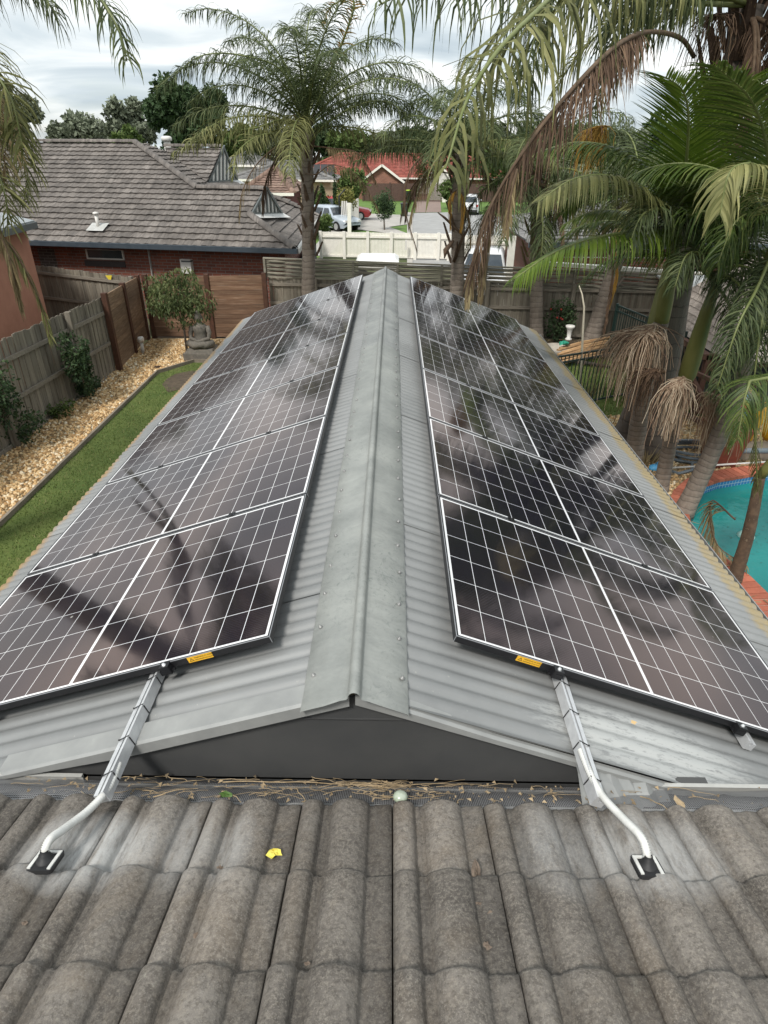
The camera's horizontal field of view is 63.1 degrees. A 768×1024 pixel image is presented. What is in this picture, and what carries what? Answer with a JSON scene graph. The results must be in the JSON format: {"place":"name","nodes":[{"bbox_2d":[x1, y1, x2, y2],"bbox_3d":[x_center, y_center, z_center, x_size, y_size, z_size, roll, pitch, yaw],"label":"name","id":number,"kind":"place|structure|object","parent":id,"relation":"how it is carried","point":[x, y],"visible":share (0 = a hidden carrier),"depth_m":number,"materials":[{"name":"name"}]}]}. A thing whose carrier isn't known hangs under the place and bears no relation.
{"place":"outdoors","nodes":[
{"label":"outdoors","id":0,"kind":"place"},
{"bbox_2d":[0,212,53,391],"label":"rendered house","id":1,"kind":"structure","parent":0,"point":[11,320],"depth_m":14.04,"materials":[{"name":"paint"}]},
{"bbox_2d":[0,363,202,586],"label":"lawn","id":2,"kind":"structure","parent":0,"point":[51,490],"depth_m":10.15,"materials":[{"name":"green plant"}]},
{"bbox_2d":[0,359,205,525],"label":"garden edging","id":3,"kind":"object","parent":2,"relation":"on","point":[7,516],"visible":0.81,"depth_m":11.29,"materials":[{"name":"grey concrete"}]},
{"bbox_2d":[162,370,195,391],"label":"bare soil","id":4,"kind":"structure","parent":2,"relation":"on","point":[177,380],"depth_m":14.57,"materials":[{"name":"brown soil"}]},
{"bbox_2d":[0,136,318,318],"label":"brick house","id":5,"kind":"structure","parent":0,"point":[127,209],"depth_m":19.69,"materials":[{"name":"brown tile"}]},
{"bbox_2d":[85,249,124,259],"bbox_3d":[-8.575,-7.925,19.241,1.255,0.286,0.105,5,30,9],"label":"window","id":6,"kind":"structure","parent":5,"relation":"in","point":[104,254],"depth_m":19.19,"materials":[{"name":"black glass"}]},
{"bbox_2d":[248,166,300,204],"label":"brown roofed house","id":7,"kind":"structure","parent":0,"point":[289,190],"depth_m":36.30,"materials":[{"name":"tile"}]},
{"bbox_2d":[237,160,340,202],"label":"grey roofed house","id":8,"kind":"structure","parent":0,"point":[326,181],"depth_m":50.74,"materials":[{"name":"tile"}]},
{"bbox_2d":[316,231,347,255],"bbox_3d":[-3.132,-16.138,37.300,1.564,0.001,12.022,1,30,1],"label":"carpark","id":9,"kind":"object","parent":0,"point":[317,245],"depth_m":36.08,"materials":[{"name":"concrete"}]},
{"bbox_2d":[316,213,333,237],"bbox_3d":[-3.780,-17.550,38.392,1.506,1.437,1.567,1,30,1],"label":"green shrub","id":10,"kind":"object","parent":9,"relation":"on","point":[325,221],"visible":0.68,"depth_m":38.13,"materials":[{"name":"green plant"}]},
{"bbox_2d":[358,214,406,234],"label":"driveway","id":11,"kind":"structure","parent":0,"point":[372,222],"depth_m":46.68,"materials":[{"name":"concrete"}]},
{"bbox_2d":[328,196,371,219],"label":"parked car","id":12,"kind":"object","parent":11,"relation":"on","point":[364,212],"visible":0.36,"depth_m":48.87,"materials":[{"name":"red paint"}]},
{"bbox_2d":[371,187,396,229],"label":"round tree","id":13,"kind":"object","parent":11,"relation":"on","point":[385,204],"visible":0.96,"depth_m":42.06,"materials":[{"name":"green plant"}]},
{"bbox_2d":[1,157,764,447],"bbox_3d":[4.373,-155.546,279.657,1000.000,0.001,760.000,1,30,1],"label":"ground","id":14,"kind":"structure","parent":0,"point":[400,260],"depth_m":28.67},
{"bbox_2d":[0,358,22,431],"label":"shrub","id":15,"kind":"object","parent":14,"relation":"on","point":[6,404],"visible":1,"depth_m":10.60,"materials":[{"name":"green plant"}]},
{"bbox_2d":[0,84,45,138],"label":"skyline tree","id":16,"kind":"object","parent":14,"relation":"on","point":[42,113],"visible":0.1,"depth_m":60.03,"materials":[{"name":"green plant"}]},
{"bbox_2d":[44,119,67,142],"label":"skyline tree","id":17,"kind":"object","parent":14,"relation":"on","point":[51,131],"visible":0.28,"depth_m":94.01,"materials":[{"name":"green plant"}]},
{"bbox_2d":[55,108,109,142],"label":"skyline tree","id":18,"kind":"object","parent":14,"relation":"on","point":[78,125],"visible":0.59,"depth_m":92.80,"materials":[{"name":"green plant"}]},
{"bbox_2d":[35,265,150,335],"bbox_3d":[-8.532,-6.055,17.888,3.548,1.887,0.176,5,30,9],"label":"paling fence","id":19,"kind":"object","parent":14,"relation":"on","point":[70,290],"visible":0.36,"depth_m":17.81,"materials":[{"name":"brown wood"}]},
{"bbox_2d":[109,123,144,142],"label":"skyline tree","id":20,"kind":"object","parent":14,"relation":"on","point":[129,131],"visible":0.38,"depth_m":68.42,"materials":[{"name":"green plant"}]},
{"bbox_2d":[100,94,160,145],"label":"skyline tree","id":21,"kind":"object","parent":14,"relation":"on","point":[121,113],"visible":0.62,"depth_m":75.89,"materials":[{"name":"green plant"}]},
{"bbox_2d":[215,123,269,156],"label":"skyline tree","id":22,"kind":"object","parent":14,"relation":"on","point":[229,150],"visible":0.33,"depth_m":89.07,"materials":[{"name":"green plant"}]},
{"bbox_2d":[297,121,332,161],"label":"skyline tree","id":23,"kind":"object","parent":14,"relation":"on","point":[319,140],"visible":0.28,"depth_m":94.88,"materials":[{"name":"green plant"}]},
{"bbox_2d":[325,129,373,152],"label":"skyline tree","id":24,"kind":"object","parent":14,"relation":"on","point":[340,144],"visible":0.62,"depth_m":88.98,"materials":[{"name":"green plant"}]},
{"bbox_2d":[356,253,399,275],"bbox_3d":[-0.251,-9.871,25.450,1.840,1.041,1.850,1,30,1],"label":"box trailer","id":25,"kind":"object","parent":14,"relation":"on","point":[386,257],"visible":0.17,"depth_m":24.76,"materials":[{"name":"white paint"}]},
{"bbox_2d":[319,231,446,259],"bbox_3d":[-0.031,-13.149,30.933,6.434,1.270,0.395,3,30,4],"label":"slatted fence","id":26,"kind":"object","parent":14,"relation":"on","point":[391,239],"visible":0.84,"depth_m":31.04,"materials":[{"name":"beige paint"}]},
{"bbox_2d":[268,277,655,338],"bbox_3d":[2.778,-5.731,17.715,12.007,1.635,0.169,1,30,1],"label":"paling fence","id":27,"kind":"object","parent":14,"relation":"on","point":[284,288],"visible":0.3,"depth_m":17.62,"materials":[{"name":"wood"}]},
{"bbox_2d":[263,257,701,291],"bbox_3d":[2.806,-6.522,17.274,12.251,0.859,0.105,1,30,1],"label":"fence screen","id":28,"kind":"object","parent":27,"relation":"attached to","point":[439,272],"visible":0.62,"depth_m":17.25,"materials":[{"name":"wood"}]},
{"bbox_2d":[464,245,506,293],"bbox_3d":[3.692,-8.857,23.130,1.990,1.610,4.230,6,30,9],"label":"parked car","id":29,"kind":"object","parent":14,"relation":"on","point":[497,258],"visible":0.12,"depth_m":22.35,"materials":[{"name":"paint"}]},
{"bbox_2d":[543,257,702,322],"bbox_3d":[6.989,-6.571,18.880,4.556,1.980,0.925,1,30,1],"label":"wooden fence","id":30,"kind":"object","parent":14,"relation":"on","point":[593,268],"depth_m":18.68,"materials":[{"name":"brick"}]},
{"bbox_2d":[599,120,651,174],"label":"skyline tree","id":31,"kind":"object","parent":14,"relation":"on","point":[644,131],"visible":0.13,"depth_m":90.52,"materials":[{"name":"green plant"}]},
{"bbox_2d":[629,106,683,163],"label":"skyline tree","id":32,"kind":"object","parent":14,"relation":"on","point":[651,126],"visible":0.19,"depth_m":93.83,"materials":[{"name":"green plant"}]},
{"bbox_2d":[0,0,767,158],"label":"sky","id":33,"kind":"structure","parent":0,"point":[77,75],"materials":[{"name":"white"}]},
{"bbox_2d":[158,336,622,695],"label":"yard","id":34,"kind":"structure","parent":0,"point":[570,342],"depth_m":18.04,"materials":[{"name":"soil"}]},
{"bbox_2d":[0,297,115,456],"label":"paling fence","id":35,"kind":"object","parent":34,"relation":"on","point":[44,379],"visible":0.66,"depth_m":12.36,"materials":[{"name":"grey wood"}]},
{"bbox_2d":[0,338,224,517],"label":"gravel","id":36,"kind":"structure","parent":34,"relation":"on","point":[14,480],"depth_m":11.93,"materials":[{"name":"beige gravel"}]},
{"bbox_2d":[0,402,47,445],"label":"shrub","id":37,"kind":"object","parent":36,"relation":"on","point":[26,417],"visible":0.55,"depth_m":11.26,"materials":[{"name":"green plant"}]},
{"bbox_2d":[45,397,76,418],"bbox_3d":[-6.477,-2.023,12.472,0.677,0.481,0.428,-6,31,-11],"label":"plant","id":38,"kind":"object","parent":36,"relation":"on","point":[56,409],"visible":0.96,"depth_m":12.41,"materials":[{"name":"green plant"}]},
{"bbox_2d":[0,0,143,348],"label":"queen palm","id":39,"kind":"object","parent":36,"relation":"on","point":[10,122],"visible":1,"depth_m":5.12,"materials":[{"name":"green plant"}]},
{"bbox_2d":[54,329,94,396],"bbox_3d":[-6.245,-2.994,12.843,0.562,1.661,1.070,1,30,1],"label":"climbing shrub","id":40,"kind":"object","parent":36,"relation":"on","point":[83,361],"visible":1,"depth_m":12.62,"materials":[{"name":"green plant"}]},
{"bbox_2d":[69,375,100,398],"bbox_3d":[-6.504,-2.767,13.584,0.820,0.675,0.832,16,33,25],"label":"shrub","id":41,"kind":"object","parent":36,"relation":"on","point":[80,388],"visible":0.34,"depth_m":13.43,"materials":[{"name":"green plant"}]},
{"bbox_2d":[100,275,150,371],"bbox_3d":[-6.585,-4.986,16.110,0.142,1.830,3.142,-3,30,-5],"label":"stained fence","id":42,"kind":"object","parent":36,"relation":"on","point":[123,304],"visible":0.98,"depth_m":15.76,"materials":[{"name":"brown wood"}]},
{"bbox_2d":[141,266,217,350],"bbox_3d":[-5.121,-5.074,15.892,1.881,2.222,1.704,1,30,1],"label":"weeping tree","id":43,"kind":"object","parent":36,"relation":"on","point":[172,303],"visible":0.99,"depth_m":15.41,"materials":[{"name":"green plant"}]},
{"bbox_2d":[183,311,217,360],"bbox_3d":[-4.675,-4.514,15.930,0.840,1.215,0.640,1,30,1],"label":"buddha statue","id":44,"kind":"object","parent":36,"relation":"on","point":[201,345],"visible":0.81,"depth_m":15.84,"materials":[{"name":"stone"}]},
{"bbox_2d":[141,272,268,338],"bbox_3d":[-4.936,-5.769,17.530,3.402,1.790,0.122,0,30,0],"label":"stained fence","id":45,"kind":"object","parent":36,"relation":"on","point":[243,291],"visible":0.62,"depth_m":17.45,"materials":[{"name":"brown wood"}]},
{"bbox_2d":[151,0,449,295],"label":"queen palm","id":46,"kind":"object","parent":34,"relation":"on","point":[313,96],"visible":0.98,"depth_m":14.12,"materials":[{"name":"green plant"}]},
{"bbox_2d":[0,773,767,1023],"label":"tiled house","id":47,"kind":"structure","parent":34,"relation":"on","point":[363,899],"depth_m":1.67,"materials":[{"name":"concrete"}]},
{"bbox_2d":[26,850,64,874],"bbox_3d":[-0.966,0.989,1.778,0.076,0.058,0.082,1,30,1],"label":"roof flashing","id":48,"kind":"object","parent":47,"relation":"on","point":[47,862],"visible":0.98,"depth_m":1.76,"materials":[{"name":"black rubber"}]},
{"bbox_2d":[630,855,664,879],"bbox_3d":[0.754,1.007,1.784,0.076,0.058,0.082,1,30,1],"label":"roof flashing","id":49,"kind":"object","parent":47,"relation":"on","point":[645,868],"visible":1,"depth_m":1.77,"materials":[{"name":"black rubber"}]},
{"bbox_2d":[0,266,767,808],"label":"patio roof","id":50,"kind":"structure","parent":34,"relation":"on","point":[364,616],"depth_m":2.45,"materials":[{"name":"metal"}]},
{"bbox_2d":[93,671,164,802],"bbox_3d":[-0.846,-1.222,5.758,0.065,0.084,8.625,1,30,1],"label":"mounting rail","id":51,"kind":"object","parent":50,"relation":"attached to","point":[127,740],"visible":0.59,"depth_m":2.21,"materials":[{"name":"metal"}]},
{"bbox_2d":[40,762,121,852],"bbox_3d":[-0.926,0.910,1.940,0.042,0.114,0.380,6,30,9],"label":"corrugated conduit","id":52,"kind":"object","parent":51,"relation":"attached to","point":[74,821],"visible":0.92,"depth_m":1.89,"materials":[{"name":"white plastic"}]},
{"bbox_2d":[27,415,327,574],"bbox_3d":[-1.241,-0.151,4.015,1.764,0.040,1.164,-16,28,10],"label":"solar panel","id":53,"kind":"object","parent":51,"relation":"on","point":[269,468],"visible":0.97,"depth_m":3.90,"materials":[{"name":"black glass"}]},
{"bbox_2d":[0,494,307,710],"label":"solar panel","id":54,"kind":"object","parent":50,"relation":"on","point":[165,605],"visible":1,"depth_m":2.87,"materials":[{"name":"glass"}]},
{"bbox_2d":[552,675,603,807],"bbox_3d":[0.757,-1.201,5.790,0.067,0.085,8.645,1,30,1],"label":"mounting rail","id":55,"kind":"object","parent":50,"relation":"on","point":[570,713],"visible":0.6,"depth_m":2.26,"materials":[{"name":"metal"}]},
{"bbox_2d":[577,748,651,857],"bbox_3d":[0.719,0.907,1.984,0.038,0.126,0.452,-4,30,-7],"label":"corrugated conduit","id":56,"kind":"object","parent":55,"relation":"attached to","point":[626,821],"visible":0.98,"depth_m":1.93,"materials":[{"name":"white plastic"}]},
{"bbox_2d":[733,732,755,750],"bbox_3d":[1.581,-1.045,6.152,0.063,0.082,8.150,1,30,1],"label":"mounting rail","id":57,"kind":"object","parent":50,"relation":"on","point":[746,742],"visible":0.1,"depth_m":2.63,"materials":[{"name":"metal"}]},
{"bbox_2d":[409,276,528,337],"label":"solar panel","id":58,"kind":"object","parent":57,"relation":"on","point":[458,303],"visible":0.88,"depth_m":8.99,"materials":[{"name":"black glass"}]},
{"bbox_2d":[411,291,546,361],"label":"solar panel","id":59,"kind":"object","parent":57,"relation":"on","point":[442,311],"visible":0.94,"depth_m":7.99,"materials":[{"name":"black glass"}]},
{"bbox_2d":[414,310,569,393],"bbox_3d":[1.171,-1.825,7.053,1.764,0.039,1.164,19,28,-10],"label":"solar panel","id":60,"kind":"object","parent":57,"relation":"on","point":[475,345],"visible":0.94,"depth_m":6.98,"materials":[{"name":"black glass"}]},
{"bbox_2d":[417,335,600,435],"bbox_3d":[1.155,-1.251,6.054,1.764,0.039,1.164,19,28,-10],"label":"solar panel","id":61,"kind":"object","parent":57,"relation":"on","point":[456,364],"visible":0.94,"depth_m":5.98,"materials":[{"name":"black glass"}]},
{"bbox_2d":[421,368,644,496],"bbox_3d":[1.139,-0.676,5.056,1.764,0.039,1.164,19,28,-10],"label":"solar panel","id":62,"kind":"object","parent":57,"relation":"on","point":[475,411],"visible":0.91,"depth_m":4.96,"materials":[{"name":"black glass"}]},
{"bbox_2d":[427,417,712,589],"bbox_3d":[1.122,-0.102,4.058,1.764,0.039,1.164,19,28,-10],"label":"solar panel","id":63,"kind":"object","parent":57,"relation":"on","point":[484,473],"visible":0.92,"depth_m":3.94,"materials":[{"name":"black glass"}]},
{"bbox_2d":[436,495,767,737],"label":"solar panel","id":64,"kind":"object","parent":57,"relation":"on","point":[557,608],"visible":1,"depth_m":2.91,"materials":[{"name":"glass"}]},
{"bbox_3d":[-1.662,-1.129,6.145,0.062,0.081,8.070,1,30,1],"label":"rail","id":65,"kind":"object","parent":50,"relation":"attached to","visible":0},
{"bbox_2d":[106,366,339,483],"bbox_3d":[-1.225,-0.726,5.013,1.764,0.040,1.164,-16,28,10],"label":"solar panel","id":66,"kind":"object","parent":65,"relation":"on","point":[286,405],"visible":0.96,"depth_m":4.92,"materials":[{"name":"black glass"}]},
{"bbox_2d":[156,332,348,425],"bbox_3d":[-1.209,-1.300,6.011,1.764,0.040,1.164,-16,28,10],"label":"solar panel","id":67,"kind":"object","parent":65,"relation":"on","point":[305,361],"visible":0.94,"depth_m":5.93,"materials":[{"name":"black glass"}]},
{"bbox_2d":[193,308,354,383],"bbox_3d":[-1.192,-1.875,7.010,1.764,0.040,1.164,-16,28,10],"label":"solar panel","id":68,"kind":"object","parent":65,"relation":"on","point":[299,337],"visible":0.96,"depth_m":6.94,"materials":[{"name":"black glass"}]},
{"bbox_2d":[219,289,359,353],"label":"solar panel","id":69,"kind":"object","parent":65,"relation":"on","point":[301,317],"visible":0.91,"depth_m":7.95,"materials":[{"name":"black glass"}]},
{"bbox_2d":[239,275,362,330],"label":"solar panel","id":70,"kind":"object","parent":65,"relation":"on","point":[308,300],"visible":0.91,"depth_m":8.95,"materials":[{"name":"black glass"}]},
{"bbox_2d":[345,55,577,296],"bbox_3d":[1.734,-7.526,15.697,5.440,6.875,5.234,1,30,1],"label":"queen palm","id":71,"kind":"object","parent":34,"relation":"on","point":[457,217],"visible":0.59,"depth_m":14.79,"materials":[{"name":"green plant"}]},
{"bbox_2d":[430,94,650,337],"bbox_3d":[3.730,-7.122,15.877,5.363,6.066,4.509,1,30,1],"label":"queen palm","id":72,"kind":"object","parent":34,"relation":"on","point":[539,232],"visible":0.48,"depth_m":15.09,"materials":[{"name":"green plant"}]},
{"bbox_2d":[546,124,704,340],"bbox_3d":[5.241,-6.428,15.302,8.058,5.462,4.603,-23,37,-35],"label":"queen palm","id":73,"kind":"object","parent":34,"relation":"on","point":[598,320],"visible":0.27,"depth_m":16.09,"materials":[{"name":"green plant"}]},
{"bbox_2d":[605,414,764,496],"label":"gravel","id":74,"kind":"structure","parent":34,"relation":"on","point":[686,431],"depth_m":11.41,"materials":[{"name":"beige gravel"}]},
{"bbox_2d":[358,0,767,461],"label":"queen palm","id":75,"kind":"object","parent":74,"relation":"on","point":[745,23],"visible":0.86,"depth_m":4.93,"materials":[{"name":"green plant"}]},
{"bbox_2d":[502,59,767,462],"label":"bangalow palm","id":76,"kind":"object","parent":74,"relation":"on","point":[646,341],"visible":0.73,"depth_m":7.52,"materials":[{"name":"green plant"}]},
{"bbox_2d":[549,209,767,440],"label":"bangalow palm","id":77,"kind":"object","parent":74,"relation":"on","point":[622,428],"visible":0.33,"depth_m":10.42,"materials":[{"name":"green plant"}]},
{"bbox_2d":[575,214,767,491],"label":"bangalow palm","id":78,"kind":"object","parent":74,"relation":"on","point":[679,388],"visible":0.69,"depth_m":8.60,"materials":[{"name":"green plant"}]},
{"bbox_2d":[599,60,767,519],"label":"bangalow palm","id":79,"kind":"object","parent":74,"relation":"on","point":[728,188],"visible":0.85,"depth_m":6.85,"materials":[{"name":"green plant"}]},
{"bbox_2d":[672,439,701,474],"bbox_3d":[5.222,-1.026,11.007,1.160,0.195,1.448,23,37,33],"label":"pool hose","id":80,"kind":"object","parent":74,"relation":"on","point":[683,442],"visible":0.26,"depth_m":10.88,"materials":[{"name":"black plastic"}]},
{"bbox_2d":[701,418,753,467],"bbox_3d":[5.807,-1.160,10.728,0.600,0.720,0.600,1,30,1],"label":"tall planter","id":81,"kind":"object","parent":74,"relation":"on","point":[723,458],"visible":0.1,"depth_m":10.57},
{"bbox_2d":[696,324,767,583],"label":"bangalow palm","id":82,"kind":"object","parent":74,"relation":"on","point":[738,566],"visible":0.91,"depth_m":6.35,"materials":[{"name":"green plant"}]},
{"bbox_2d":[738,441,767,460],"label":"timber sleeper","id":83,"kind":"object","parent":74,"relation":"on","point":[745,457],"visible":0.11,"depth_m":10.99,"materials":[{"name":"beige wood"}]},
{"bbox_2d":[671,463,767,617],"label":"swimming pool","id":84,"kind":"structure","parent":34,"relation":"in","point":[730,488],"depth_m":9.49,"materials":[{"name":"teal liquid"}]},
{"bbox_2d":[313,152,502,199],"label":"red roofed house","id":85,"kind":"structure","parent":0,"point":[385,172],"depth_m":70.54,"materials":[{"name":"red tile"}]},
{"bbox_2d":[415,200,440,211],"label":"driveway","id":86,"kind":"structure","parent":0,"point":[433,206],"depth_m":61.77,"materials":[{"name":"concrete"}]},
{"bbox_2d":[413,212,501,265],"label":"road","id":87,"kind":"structure","parent":0,"point":[427,223],"depth_m":45.44,"materials":[{"name":"grey asphalt"}]},
{"bbox_2d":[446,233,505,260],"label":"cream gate","id":88,"kind":"structure","parent":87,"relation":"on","point":[492,244],"depth_m":30.61,"materials":[{"name":"paint"}]},
{"bbox_2d":[316,195,621,257],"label":"lawn","id":89,"kind":"structure","parent":0,"point":[397,209],"depth_m":56.74,"materials":[{"name":"green plant"}]},
{"bbox_2d":[140,70,210,150],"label":"skyline tree","id":90,"kind":"object","parent":89,"relation":"on","point":[166,112],"visible":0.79,"depth_m":49.96,"materials":[{"name":"green plant"}]},
{"bbox_2d":[193,79,228,148],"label":"skyline tree","id":91,"kind":"object","parent":89,"relation":"on","point":[206,102],"visible":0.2,"depth_m":51.80,"materials":[{"name":"green plant"}]},
{"bbox_2d":[230,151,272,172],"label":"distant house","id":92,"kind":"structure","parent":89,"relation":"on","point":[245,168],"depth_m":52.83,"materials":[{"name":"beige paint"}]},
{"bbox_2d":[314,204,360,230],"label":"parked car","id":93,"kind":"object","parent":89,"relation":"on","point":[340,222],"visible":0.56,"depth_m":42.08,"materials":[{"name":"silver paint"}]},
{"bbox_2d":[335,186,357,228],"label":"golden shrub","id":94,"kind":"object","parent":89,"relation":"on","point":[344,195],"visible":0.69,"depth_m":42.51,"materials":[{"name":"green plant"}]},
{"bbox_2d":[347,198,358,231],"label":"side fence","id":95,"kind":"object","parent":89,"relation":"on","point":[351,212],"visible":0.64,"depth_m":41.25,"materials":[{"name":"beige paint"}]},
{"bbox_2d":[336,166,370,200],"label":"broadleaf tree","id":96,"kind":"object","parent":89,"relation":"on","point":[345,181],"visible":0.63,"depth_m":46.75,"materials":[{"name":"green plant"}]},
{"bbox_2d":[436,178,451,204],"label":"street tree","id":97,"kind":"object","parent":89,"relation":"on","point":[443,189],"visible":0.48,"depth_m":58.33,"materials":[{"name":"green plant"}]},
{"bbox_2d":[362,182,548,201],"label":"front fence","id":98,"kind":"object","parent":89,"relation":"on","point":[393,193],"visible":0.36,"depth_m":67.67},
{"bbox_2d":[474,138,535,194],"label":"street tree","id":99,"kind":"object","parent":89,"relation":"on","point":[494,174],"visible":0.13,"depth_m":57.63,"materials":[{"name":"green plant"}]},
{"bbox_2d":[494,196,767,303],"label":"corner house","id":100,"kind":"structure","parent":0,"point":[514,256],"depth_m":21.91,"materials":[{"name":"beige brick"}]},
{"bbox_2d":[565,357,756,416],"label":"lawn","id":101,"kind":"structure","parent":0,"point":[609,405],"depth_m":14.28,"materials":[{"name":"green plant"}]},
{"bbox_2d":[579,285,584,382],"bbox_3d":[4.228,-3.680,13.534,0.471,2.276,0.105,25,38,36],"label":"bare stake","id":102,"kind":"object","parent":101,"relation":"on","point":[582,342],"visible":0.72,"depth_m":13.39,"materials":[{"name":"beige wood"}]},
{"bbox_2d":[556,336,611,363],"bbox_3d":[5.192,-4.181,16.188,2.422,0.326,0.752,-14,33,-24],"label":"bamboo bundle","id":103,"kind":"object","parent":101,"relation":"on","point":[574,348],"visible":0.54,"depth_m":16.19,"materials":[{"name":"beige wood"}]},
{"bbox_2d":[558,345,634,400],"bbox_3d":[4.576,-2.858,13.161,2.855,1.220,0.091,-14,33,-23],"label":"pool fence","id":104,"kind":"object","parent":101,"relation":"on","point":[580,360],"visible":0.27,"depth_m":12.93,"materials":[{"name":"green metal"}]},
{"bbox_2d":[607,303,687,359],"bbox_3d":[6.179,-3.962,14.928,0.071,1.390,2.935,-5,30,-10],"label":"pool fence","id":105,"kind":"object","parent":101,"relation":"on","point":[617,307],"visible":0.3,"depth_m":15.51,"materials":[{"name":"green metal"}]},
{"bbox_2d":[680,256,767,425],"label":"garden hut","id":106,"kind":"object","parent":101,"relation":"on","point":[695,304],"visible":0.21,"depth_m":12.79,"materials":[{"name":"grey wood"}]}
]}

